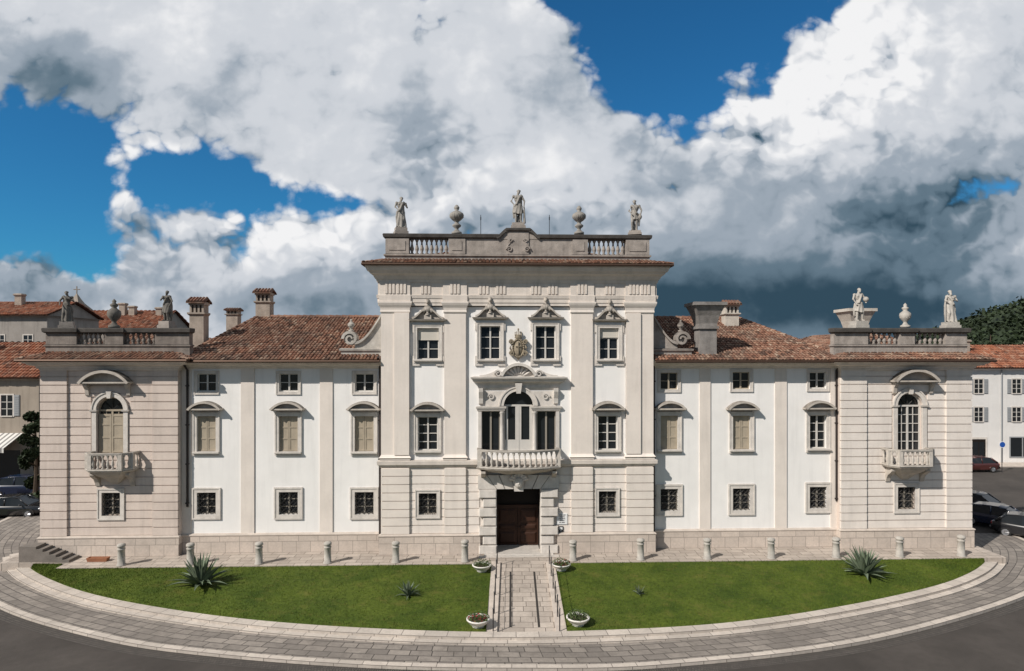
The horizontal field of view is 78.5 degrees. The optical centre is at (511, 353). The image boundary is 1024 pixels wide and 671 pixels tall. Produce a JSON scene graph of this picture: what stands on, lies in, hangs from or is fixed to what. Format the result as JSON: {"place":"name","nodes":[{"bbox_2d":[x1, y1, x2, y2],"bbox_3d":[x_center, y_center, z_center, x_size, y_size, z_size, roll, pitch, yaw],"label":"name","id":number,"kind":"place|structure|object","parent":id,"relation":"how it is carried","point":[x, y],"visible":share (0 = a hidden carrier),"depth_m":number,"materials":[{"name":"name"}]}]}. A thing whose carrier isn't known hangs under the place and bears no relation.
{"place":"outdoors","nodes":[
{"label":"outdoors","id":0,"kind":"place"},
{"bbox_2d":[72,286,92,309],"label":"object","id":1,"kind":"structure","parent":0,"point":[77,298],"depth_m":119.91,"materials":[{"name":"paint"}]},
{"bbox_2d":[31,563,491,631],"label":"lawn","id":2,"kind":"structure","parent":0,"point":[451,597],"depth_m":29.82,"materials":[{"name":"green plant"}]},
{"bbox_2d":[168,552,230,590],"bbox_3d":[-15.199,10.575,30.758,2.734,1.591,2.681,0,0,22],"label":"agave","id":3,"kind":"object","parent":2,"relation":"on","point":[199,574],"visible":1,"depth_m":30.43,"materials":[{"name":"green plant"}]},
{"bbox_2d":[396,582,420,597],"bbox_3d":[-4.806,10.998,29.372,1.242,0.762,1.137,0,0,33],"label":"agave","id":4,"kind":"object","parent":2,"relation":"on","point":[407,589],"visible":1,"depth_m":29.28,"materials":[{"name":"green plant"}]},
{"bbox_2d":[466,610,489,628],"bbox_3d":[-1.420,11.172,26.337,1.000,0.635,0.990,0,0,0],"label":"planter bowl","id":5,"kind":"object","parent":2,"relation":"on","point":[476,620],"visible":1,"depth_m":26.19,"materials":[{"name":"stone"}]},
{"bbox_2d":[472,558,490,572],"bbox_3d":[-1.564,10.985,32.496,1.006,0.650,0.990,0,0,0],"label":"planter bowl","id":6,"kind":"object","parent":2,"relation":"on","point":[483,566],"visible":1,"depth_m":32.32,"materials":[{"name":"stone"}]},
{"bbox_2d":[0,545,1005,570],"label":"terrace","id":7,"kind":"structure","parent":0,"point":[376,558],"depth_m":34.56,"materials":[{"name":"beige stone"}]},
{"bbox_2d":[19,542,79,562],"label":"stone steps","id":8,"kind":"structure","parent":7,"relation":"on","point":[43,552],"depth_m":33.74,"materials":[{"name":"beige stone"}]},
{"bbox_2d":[86,556,109,561],"bbox_3d":[-22.429,11.170,33.977,1.100,0.200,0.340,0,0,-2],"label":"trough planter","id":9,"kind":"object","parent":7,"relation":"on","point":[98,559],"visible":1,"depth_m":33.83,"materials":[{"name":"ceramic"}]},
{"bbox_2d":[116,543,126,566],"bbox_3d":[-20.752,10.683,33.290,0.478,1.174,0.471,0,0,0],"label":"bollard","id":10,"kind":"object","parent":7,"relation":"on","point":[121,547],"visible":1,"depth_m":33.15,"materials":[{"name":"stone"}]},
{"bbox_2d":[186,542,194,565],"bbox_3d":[-17.142,10.686,33.410,0.471,1.168,0.478,0,0,16],"label":"bollard","id":11,"kind":"object","parent":7,"relation":"on","point":[190,548],"visible":0.88,"depth_m":33.26,"materials":[{"name":"stone"}]},
{"bbox_2d":[254,541,263,564],"bbox_3d":[-13.533,10.678,33.530,0.478,1.183,0.471,0,0,31],"label":"bollard","id":12,"kind":"object","parent":7,"relation":"on","point":[259,553],"visible":1,"depth_m":33.38,"materials":[{"name":"stone"}]},
{"bbox_2d":[323,541,331,564],"bbox_3d":[-9.897,10.686,33.651,0.478,1.168,0.471,0,0,-43],"label":"bollard","id":13,"kind":"object","parent":7,"relation":"on","point":[327,552],"visible":1,"depth_m":33.50,"materials":[{"name":"stone"}]},
{"bbox_2d":[391,541,399,563],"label":"bollard","id":14,"kind":"object","parent":7,"relation":"on","point":[395,553],"visible":1,"depth_m":33.62,"materials":[{"name":"stone"}]},
{"bbox_2d":[460,539,468,562],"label":"bollard","id":15,"kind":"object","parent":7,"relation":"on","point":[464,554],"visible":1,"depth_m":33.74,"materials":[{"name":"stone"}]},
{"bbox_2d":[569,539,576,561],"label":"bollard","id":16,"kind":"object","parent":7,"relation":"on","point":[572,545],"visible":0.99,"depth_m":33.93,"materials":[{"name":"stone"}]},
{"bbox_2d":[636,538,644,560],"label":"bollard","id":17,"kind":"object","parent":7,"relation":"on","point":[640,549],"visible":1,"depth_m":34.05,"materials":[{"name":"stone"}]},
{"bbox_2d":[703,538,711,559],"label":"bollard","id":18,"kind":"object","parent":7,"relation":"on","point":[707,549],"visible":1,"depth_m":34.18,"materials":[{"name":"stone"}]},
{"bbox_2d":[766,537,775,559],"bbox_3d":[14.242,10.705,34.451,0.471,1.130,0.478,0,0,-40],"label":"bollard","id":19,"kind":"object","parent":7,"relation":"on","point":[771,549],"visible":1,"depth_m":34.30,"materials":[{"name":"stone"}]},
{"bbox_2d":[831,537,840,558],"bbox_3d":[17.879,10.713,34.572,0.478,1.114,0.471,0,0,-25],"label":"bollard","id":20,"kind":"object","parent":7,"relation":"on","point":[836,548],"visible":0.98,"depth_m":34.43,"materials":[{"name":"stone"}]},
{"bbox_2d":[895,536,904,557],"bbox_3d":[21.455,10.703,34.691,0.471,1.133,0.478,0,0,-9],"label":"bollard","id":21,"kind":"object","parent":7,"relation":"on","point":[899,541],"visible":1,"depth_m":34.55,"materials":[{"name":"stone"}]},
{"bbox_2d":[956,535,965,556],"bbox_3d":[24.939,10.679,34.806,0.478,1.182,0.471,0,0,6],"label":"bollard","id":22,"kind":"object","parent":7,"relation":"on","point":[960,546],"visible":1,"depth_m":34.66,"materials":[{"name":"stone"}]},
{"bbox_2d":[0,516,1023,663],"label":"pavement","id":23,"kind":"structure","parent":0,"point":[17,532],"depth_m":25.81,"materials":[{"name":"grey stone"}]},
{"bbox_2d":[9,553,997,639],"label":"lawn kerb","id":24,"kind":"structure","parent":23,"relation":"on","point":[984,569],"depth_m":26.73,"materials":[{"name":"stone"}]},
{"bbox_2d":[2,556,1006,644],"bbox_3d":[-0.434,11.643,30.402,57.029,0.095,10.768,0,0,0],"label":"kerb step","id":25,"kind":"object","parent":23,"relation":"on","point":[993,573],"visible":0.98,"depth_m":26.38,"materials":[{"name":"stone"}]},
{"bbox_2d":[0,467,1023,670],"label":"road","id":26,"kind":"structure","parent":0,"point":[996,644],"depth_m":24.52,"materials":[{"name":"grey asphalt"}]},
{"bbox_2d":[0,493,40,516],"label":"parked car","id":27,"kind":"object","parent":26,"relation":"on","point":[25,505],"visible":0.74,"depth_m":44.75,"materials":[{"name":"black paint"}]},
{"bbox_2d":[0,474,40,494],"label":"parked car","id":28,"kind":"object","parent":26,"relation":"on","point":[11,484],"visible":0.34,"depth_m":51.16,"materials":[{"name":"blue paint"}]},
{"bbox_2d":[17,410,40,498],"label":"tree","id":29,"kind":"object","parent":26,"relation":"on","point":[28,458],"visible":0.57,"depth_m":47.62,"materials":[{"name":"green plant"}]},
{"bbox_2d":[486,561,499,631],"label":"path kerb","id":30,"kind":"structure","parent":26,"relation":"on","point":[489,626],"depth_m":29.09,"materials":[{"name":"stone"}]},
{"bbox_2d":[492,545,497,630],"bbox_3d":[-0.780,10.882,29.650,0.072,1.348,7.372,0,0,0],"label":"handrail","id":31,"kind":"object","parent":30,"relation":"on","point":[493,608],"visible":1,"depth_m":29.40,"materials":[{"name":"metal"}]},
{"bbox_2d":[13,215,996,557],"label":"palace","id":32,"kind":"structure","parent":26,"relation":"on","point":[511,391],"depth_m":35.53,"materials":[{"name":"paint"}]},
{"bbox_2d":[58,291,75,327],"bbox_3d":[-24.975,-2.439,35.170,0.753,2.102,0.637,0,0,-25],"label":"statue","id":33,"kind":"object","parent":32,"relation":"on","point":[67,318],"visible":1,"depth_m":35.03,"materials":[{"name":"stone"}]},
{"bbox_2d":[77,370,133,452],"bbox_3d":[-22.435,3.261,34.725,2.794,4.657,0.840,0,0,-2],"label":"arched window","id":34,"kind":"structure","parent":32,"relation":"in","point":[113,412],"depth_m":34.82,"materials":[{"name":"wood"}]},
{"bbox_2d":[97,488,124,519],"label":"window","id":35,"kind":"structure","parent":32,"relation":"in","point":[114,498],"depth_m":34.84,"materials":[{"name":"stone"}]},
{"bbox_2d":[107,299,120,327],"bbox_3d":[-22.382,-2.232,35.258,0.709,1.642,0.709,0,0,-2],"label":"stone urn","id":36,"kind":"object","parent":32,"relation":"on","point":[114,314],"visible":0.97,"depth_m":35.09,"materials":[{"name":"grey stone"}]},
{"bbox_2d":[157,290,176,327],"bbox_3d":[-19.463,-2.466,35.353,0.756,2.141,0.641,0,0,10],"label":"statue","id":37,"kind":"object","parent":32,"relation":"on","point":[167,309],"visible":1,"depth_m":35.23,"materials":[{"name":"stone"}]},
{"bbox_2d":[186,401,223,455],"bbox_3d":[-17.261,4.239,35.328,1.894,3.077,0.640,0,0,-2],"label":"window","id":38,"kind":"structure","parent":32,"relation":"in","point":[207,412],"depth_m":35.39,"materials":[{"name":"wood"}]},
{"bbox_2d":[194,371,218,394],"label":"window","id":39,"kind":"structure","parent":32,"relation":"in","point":[207,380],"depth_m":35.54,"materials":[{"name":"stone"}]},
{"bbox_2d":[192,488,220,519],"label":"window","id":40,"kind":"structure","parent":32,"relation":"in","point":[209,499],"depth_m":35.40,"materials":[{"name":"stone"}]},
{"bbox_2d":[269,401,304,455],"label":"window","id":41,"kind":"structure","parent":32,"relation":"in","point":[289,412],"depth_m":35.53,"materials":[{"name":"stone"}]},
{"bbox_2d":[276,371,300,394],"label":"window","id":42,"kind":"structure","parent":32,"relation":"in","point":[289,380],"depth_m":35.70,"materials":[{"name":"stone"}]},
{"bbox_2d":[274,487,302,519],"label":"window","id":43,"kind":"structure","parent":32,"relation":"in","point":[291,498],"depth_m":35.55,"materials":[{"name":"stone"}]},
{"bbox_2d":[346,401,380,455],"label":"window","id":44,"kind":"structure","parent":32,"relation":"in","point":[364,416],"depth_m":35.68,"materials":[{"name":"wood"}]},
{"bbox_2d":[352,371,376,394],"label":"window","id":45,"kind":"structure","parent":32,"relation":"in","point":[361,380],"depth_m":35.84,"materials":[{"name":"stone"}]},
{"bbox_2d":[350,487,378,519],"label":"window","id":46,"kind":"structure","parent":32,"relation":"in","point":[364,501],"depth_m":35.69,"materials":[{"name":"stone"}]},
{"bbox_2d":[393,197,408,233],"bbox_3d":[-6.314,-7.815,35.642,0.775,2.158,0.656,0,0,-19],"label":"statue","id":47,"kind":"object","parent":32,"relation":"on","point":[401,226],"visible":1,"depth_m":35.48,"materials":[{"name":"stone"}]},
{"bbox_2d":[410,402,444,453],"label":"window","id":48,"kind":"structure","parent":32,"relation":"in","point":[427,417],"depth_m":35.24,"materials":[{"name":"stone"}]},
{"bbox_2d":[415,489,439,518],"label":"window","id":49,"kind":"structure","parent":32,"relation":"in","point":[427,502],"depth_m":35.31,"materials":[{"name":"stone"}]},
{"bbox_2d":[409,299,446,365],"bbox_3d":[-4.726,-1.178,35.218,2.126,3.768,0.589,0,0,-2],"label":"window","id":50,"kind":"structure","parent":32,"relation":"in","point":[429,335],"depth_m":35.23,"materials":[{"name":"stone"}]},
{"bbox_2d":[449,205,463,233],"bbox_3d":[-3.154,-7.622,35.745,0.830,1.694,0.805,0,0,-2],"label":"stone urn","id":51,"kind":"object","parent":32,"relation":"on","point":[456,216],"visible":0.99,"depth_m":35.54,"materials":[{"name":"grey stone"}]},
{"bbox_2d":[472,297,507,365],"bbox_3d":[-1.227,-1.238,35.334,2.048,3.890,0.589,0,0,-2],"label":"window","id":52,"kind":"structure","parent":32,"relation":"in","point":[490,335],"depth_m":35.35,"materials":[{"name":"stone"}]},
{"bbox_2d":[510,190,525,227],"bbox_3d":[0.349,-8.229,35.861,0.887,2.259,0.714,0,0,-2],"label":"statue","id":53,"kind":"object","parent":32,"relation":"on","point":[518,209],"visible":1,"depth_m":35.74,"materials":[{"name":"stone"}]},
{"bbox_2d":[497,488,539,548],"bbox_3d":[0.338,9.407,36.236,2.465,3.576,0.910,0,0,-2],"label":"door","id":54,"kind":"structure","parent":32,"relation":"in","point":[518,512],"depth_m":36.56,"materials":[{"name":"brown wood"}]},
{"bbox_2d":[470,363,567,449],"bbox_3d":[0.385,3.087,35.342,5.426,5.067,0.760,0,0,-2],"label":"balcony window","id":55,"kind":"structure","parent":32,"relation":"in","point":[517,417],"depth_m":35.50,"materials":[{"name":"stone"}]},
{"bbox_2d":[528,297,563,365],"bbox_3d":[1.903,-1.239,35.438,2.054,3.895,0.589,0,0,-2],"label":"window","id":56,"kind":"structure","parent":32,"relation":"in","point":[545,335],"depth_m":35.46,"materials":[{"name":"stone"}]},
{"bbox_2d":[557,513,566,523],"bbox_3d":[2.827,9.378,35.476,0.611,0.609,0.054,0,0,-2],"label":"plaque","id":57,"kind":"object","parent":32,"relation":"attached to","point":[561,518],"depth_m":35.45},
{"bbox_2d":[572,206,585,233],"bbox_3d":[3.851,-7.642,35.978,0.808,1.646,0.782,0,0,-2],"label":"stone urn","id":58,"kind":"object","parent":32,"relation":"on","point":[578,216],"visible":0.99,"depth_m":35.78,"materials":[{"name":"grey stone"}]},
{"bbox_2d":[595,487,619,516],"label":"window","id":59,"kind":"structure","parent":32,"relation":"in","point":[605,500],"depth_m":35.60,"materials":[{"name":"stone"}]},
{"bbox_2d":[591,401,625,453],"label":"window","id":60,"kind":"structure","parent":32,"relation":"in","point":[607,414],"depth_m":35.59,"materials":[{"name":"stone"}]},
{"bbox_2d":[592,299,627,365],"bbox_3d":[5.519,-1.183,35.558,2.003,3.785,0.589,0,0,-2],"label":"window","id":61,"kind":"structure","parent":32,"relation":"in","point":[608,336],"depth_m":35.57,"materials":[{"name":"stone"}]},
{"bbox_2d":[628,200,641,234],"bbox_3d":[7.091,-7.809,36.081,0.808,2.038,0.665,0,0,12],"label":"statue","id":62,"kind":"object","parent":32,"relation":"on","point":[636,217],"visible":1,"depth_m":35.95,"materials":[{"name":"stone"}]},
{"bbox_2d":[658,370,680,392],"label":"window","id":63,"kind":"structure","parent":32,"relation":"in","point":[667,379],"depth_m":36.42,"materials":[{"name":"stone"}]},
{"bbox_2d":[656,484,682,515],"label":"window","id":64,"kind":"structure","parent":32,"relation":"in","point":[666,494],"depth_m":36.27,"materials":[{"name":"stone"}]},
{"bbox_2d":[654,401,686,453],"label":"window","id":65,"kind":"structure","parent":32,"relation":"in","point":[668,412],"depth_m":36.26,"materials":[{"name":"stone"}]},
{"bbox_2d":[730,369,752,391],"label":"window","id":66,"kind":"structure","parent":32,"relation":"in","point":[739,378],"depth_m":36.56,"materials":[{"name":"stone"}]},
{"bbox_2d":[728,484,754,514],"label":"window","id":67,"kind":"structure","parent":32,"relation":"in","point":[738,494],"depth_m":36.41,"materials":[{"name":"stone"}]},
{"bbox_2d":[726,401,759,453],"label":"window","id":68,"kind":"structure","parent":32,"relation":"in","point":[740,412],"depth_m":36.40,"materials":[{"name":"stone"}]},
{"bbox_2d":[807,369,829,390],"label":"window","id":69,"kind":"structure","parent":32,"relation":"in","point":[815,377],"depth_m":36.59,"materials":[{"name":"stone"}]},
{"bbox_2d":[805,482,831,512],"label":"window","id":70,"kind":"structure","parent":32,"relation":"in","point":[815,493],"depth_m":36.56,"materials":[{"name":"stone"}]},
{"bbox_2d":[802,400,836,451],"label":"window","id":71,"kind":"structure","parent":32,"relation":"in","point":[817,410],"depth_m":36.55,"materials":[{"name":"stone"}]},
{"bbox_2d":[848,288,868,327],"bbox_3d":[20.301,-2.648,36.671,0.872,2.340,0.727,0,0,-8],"label":"statue","id":72,"kind":"object","parent":32,"relation":"on","point":[858,310],"visible":1,"depth_m":36.52,"materials":[{"name":"stone"}]},
{"bbox_2d":[899,303,910,327],"bbox_3d":[23.068,-2.223,36.765,0.623,1.442,0.623,0,0,-2],"label":"stone urn","id":73,"kind":"object","parent":32,"relation":"on","point":[905,315],"visible":1,"depth_m":36.63,"materials":[{"name":"white stone"}]},
{"bbox_2d":[893,483,919,513],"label":"window","id":74,"kind":"structure","parent":32,"relation":"in","point":[903,492],"depth_m":36.34,"materials":[{"name":"stone"}]},
{"bbox_2d":[889,369,940,449],"bbox_3d":[23.231,3.283,36.240,2.707,4.740,0.840,0,0,-2],"label":"arched window","id":75,"kind":"structure","parent":32,"relation":"in","point":[905,405],"depth_m":36.33,"materials":[{"name":"stone"}]},
{"bbox_2d":[939,290,960,327],"bbox_3d":[25.774,-2.601,36.855,0.818,2.231,0.701,0,0,4],"label":"statue","id":76,"kind":"object","parent":32,"relation":"on","point":[950,319],"visible":1,"depth_m":36.70,"materials":[{"name":"stone"}]},
{"bbox_2d":[0,516,1023,670],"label":"pavement kerb","id":77,"kind":"structure","parent":26,"relation":"on","point":[5,607],"depth_m":24.26,"materials":[{"name":"stone"}]},
{"bbox_2d":[0,518,1023,670],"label":"cobbled gutter","id":78,"kind":"object","parent":26,"relation":"on","point":[7,617],"visible":0.96,"depth_m":24.68,"materials":[{"name":"grey stone"}]},
{"bbox_2d":[546,561,566,630],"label":"path kerb","id":79,"kind":"structure","parent":26,"relation":"on","point":[554,608],"depth_m":28.88,"materials":[{"name":"stone"}]},
{"bbox_2d":[549,545,560,630],"bbox_3d":[1.980,10.882,29.650,0.072,1.348,7.372,0,0,0],"label":"handrail","id":80,"kind":"object","parent":79,"relation":"on","point":[556,600],"visible":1,"depth_m":28.68,"materials":[{"name":"metal"}]},
{"bbox_2d":[972,455,999,472],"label":"parked car","id":81,"kind":"object","parent":26,"relation":"on","point":[992,465],"visible":0.46,"depth_m":61.87,"materials":[{"name":"red paint"}]},
{"bbox_2d":[972,490,1006,504],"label":"parked car","id":82,"kind":"object","parent":26,"relation":"on","point":[981,496],"visible":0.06,"depth_m":45.82,"materials":[{"name":"black paint"}]},
{"bbox_2d":[972,501,1019,524],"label":"parked car","id":83,"kind":"object","parent":26,"relation":"on","point":[983,512],"visible":0.38,"depth_m":42.47,"materials":[{"name":"blue paint"}]},
{"bbox_2d":[999,441,1005,447],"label":"road sign","id":84,"kind":"object","parent":26,"relation":"on","point":[1002,444],"visible":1,"depth_m":61.94,"materials":[{"name":"metal"}]},
{"bbox_2d":[989,511,1023,535],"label":"parked car","id":85,"kind":"object","parent":26,"relation":"on","point":[1008,523],"visible":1,"depth_m":40.12,"materials":[{"name":"black paint"}]},
{"bbox_2d":[0,0,1023,338],"label":"sky","id":86,"kind":"structure","parent":0,"point":[788,159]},
{"bbox_2d":[497,563,554,631],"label":"path","id":87,"kind":"structure","parent":0,"point":[524,614],"depth_m":29.21,"materials":[{"name":"beige stone"}]},
{"bbox_2d":[509,572,539,626],"bbox_3d":[0.540,11.516,29.511,1.320,0.388,5.921,0,0,0],"label":"path drain","id":88,"kind":"object","parent":87,"relation":"on","point":[510,608],"visible":1,"depth_m":28.99,"materials":[{"name":"grey metal"}]},
{"bbox_2d":[556,557,984,630],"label":"lawn","id":89,"kind":"structure","parent":0,"point":[607,597],"depth_m":30.43,"materials":[{"name":"green plant"}]},
{"bbox_2d":[552,558,570,571],"bbox_3d":[2.558,10.986,32.651,1.005,0.649,1.001,0,0,0],"label":"planter bowl","id":90,"kind":"object","parent":89,"relation":"on","point":[562,565],"visible":1,"depth_m":32.47,"materials":[{"name":"stone"}]},
{"bbox_2d":[566,608,589,626],"bbox_3d":[2.797,11.167,26.482,1.014,0.646,1.000,0,0,0],"label":"planter bowl","id":91,"kind":"object","parent":89,"relation":"on","point":[578,618],"visible":1,"depth_m":26.32,"materials":[{"name":"stone"}]},
{"bbox_2d":[633,584,645,594],"bbox_3d":[5.988,11.174,29.535,0.712,0.488,0.710,0,0,-33],"label":"agave","id":92,"kind":"object","parent":89,"relation":"on","point":[638,591],"visible":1,"depth_m":29.51,"materials":[{"name":"green plant"}]},
{"bbox_2d":[837,545,896,578],"bbox_3d":[18.089,10.722,31.961,2.900,1.791,2.592,0,0,0],"label":"agave","id":93,"kind":"object","parent":89,"relation":"on","point":[865,564],"visible":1,"depth_m":31.86,"materials":[{"name":"green plant"}]},
{"bbox_2d":[916,304,1023,344],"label":"hill","id":94,"kind":"structure","parent":0,"point":[1000,331],"depth_m":305.39,"materials":[{"name":"green plant"}]},
{"bbox_2d":[916,296,1023,344],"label":"wood","id":95,"kind":"object","parent":94,"relation":"on","point":[971,321],"visible":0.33,"depth_m":314.40,"materials":[{"name":"green plant"}]},
{"bbox_3d":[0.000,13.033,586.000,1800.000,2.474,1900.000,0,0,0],"label":"ground","id":96,"kind":"structure","parent":0,"visible":0},
{"bbox_2d":[0,341,45,477],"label":"house","id":97,"kind":"structure","parent":96,"relation":"on","point":[20,385],"depth_m":54.00,"materials":[{"name":"paint"}]},
{"bbox_2d":[0,394,19,416],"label":"window","id":98,"kind":"structure","parent":97,"relation":"in","point":[9,403],"depth_m":53.99,"materials":[{"name":"stone"}]},
{"bbox_2d":[0,450,19,477],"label":"shop window","id":99,"kind":"structure","parent":97,"relation":"in","point":[8,459],"depth_m":53.97,"materials":[{"name":"black glass"}]},
{"bbox_2d":[0,293,103,343],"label":"house","id":100,"kind":"structure","parent":96,"relation":"on","point":[22,319],"depth_m":72.42,"materials":[{"name":"grey paint"}]},
{"bbox_2d":[0,334,4,341],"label":"window","id":101,"kind":"structure","parent":100,"relation":"in","point":[2,336],"depth_m":71.99,"materials":[{"name":"wood"}]},
{"bbox_2d":[22,334,33,341],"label":"window","id":102,"kind":"structure","parent":100,"relation":"in","point":[25,337],"depth_m":71.99,"materials":[{"name":"stone"}]},
{"bbox_2d":[92,303,188,339],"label":"house","id":103,"kind":"structure","parent":96,"relation":"on","point":[132,317],"depth_m":86.99,"materials":[{"name":"red tile"}]},
{"bbox_2d":[986,328,993,344],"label":"tree","id":104,"kind":"object","parent":96,"relation":"on","point":[990,330],"visible":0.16,"depth_m":129.92,"materials":[{"name":"green plant"}]},
{"bbox_2d":[967,340,1023,466],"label":"house","id":105,"kind":"structure","parent":96,"relation":"on","point":[997,400],"depth_m":67.00,"materials":[{"name":"white paint"}]},
{"bbox_2d":[971,378,987,393],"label":"window","id":106,"kind":"structure","parent":105,"relation":"in","point":[979,385],"depth_m":66.96,"materials":[{"name":"stone"}]},
{"bbox_2d":[971,406,987,421],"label":"window","id":107,"kind":"structure","parent":105,"relation":"in","point":[979,413],"depth_m":66.96,"materials":[{"name":"wood"}]},
{"bbox_2d":[972,437,986,456],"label":"door","id":108,"kind":"structure","parent":105,"relation":"in","point":[979,444],"depth_m":66.96,"materials":[{"name":"wood"}]},
{"bbox_2d":[1007,378,1023,393],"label":"window","id":109,"kind":"structure","parent":105,"relation":"in","point":[1014,385],"depth_m":66.96,"materials":[{"name":"wood"}]},
{"bbox_2d":[1007,406,1023,421],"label":"window","id":110,"kind":"structure","parent":105,"relation":"in","point":[1014,413],"depth_m":66.96,"materials":[{"name":"wood"}]},
{"bbox_2d":[1009,437,1023,457],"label":"shop window frame","id":111,"kind":"structure","parent":105,"relation":"in","point":[1009,437],"depth_m":66.94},
{"bbox_2d":[1011,438,1023,456],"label":"shop window","id":112,"kind":"structure","parent":105,"relation":"in","point":[1016,443],"depth_m":66.97,"materials":[{"name":"glass"}]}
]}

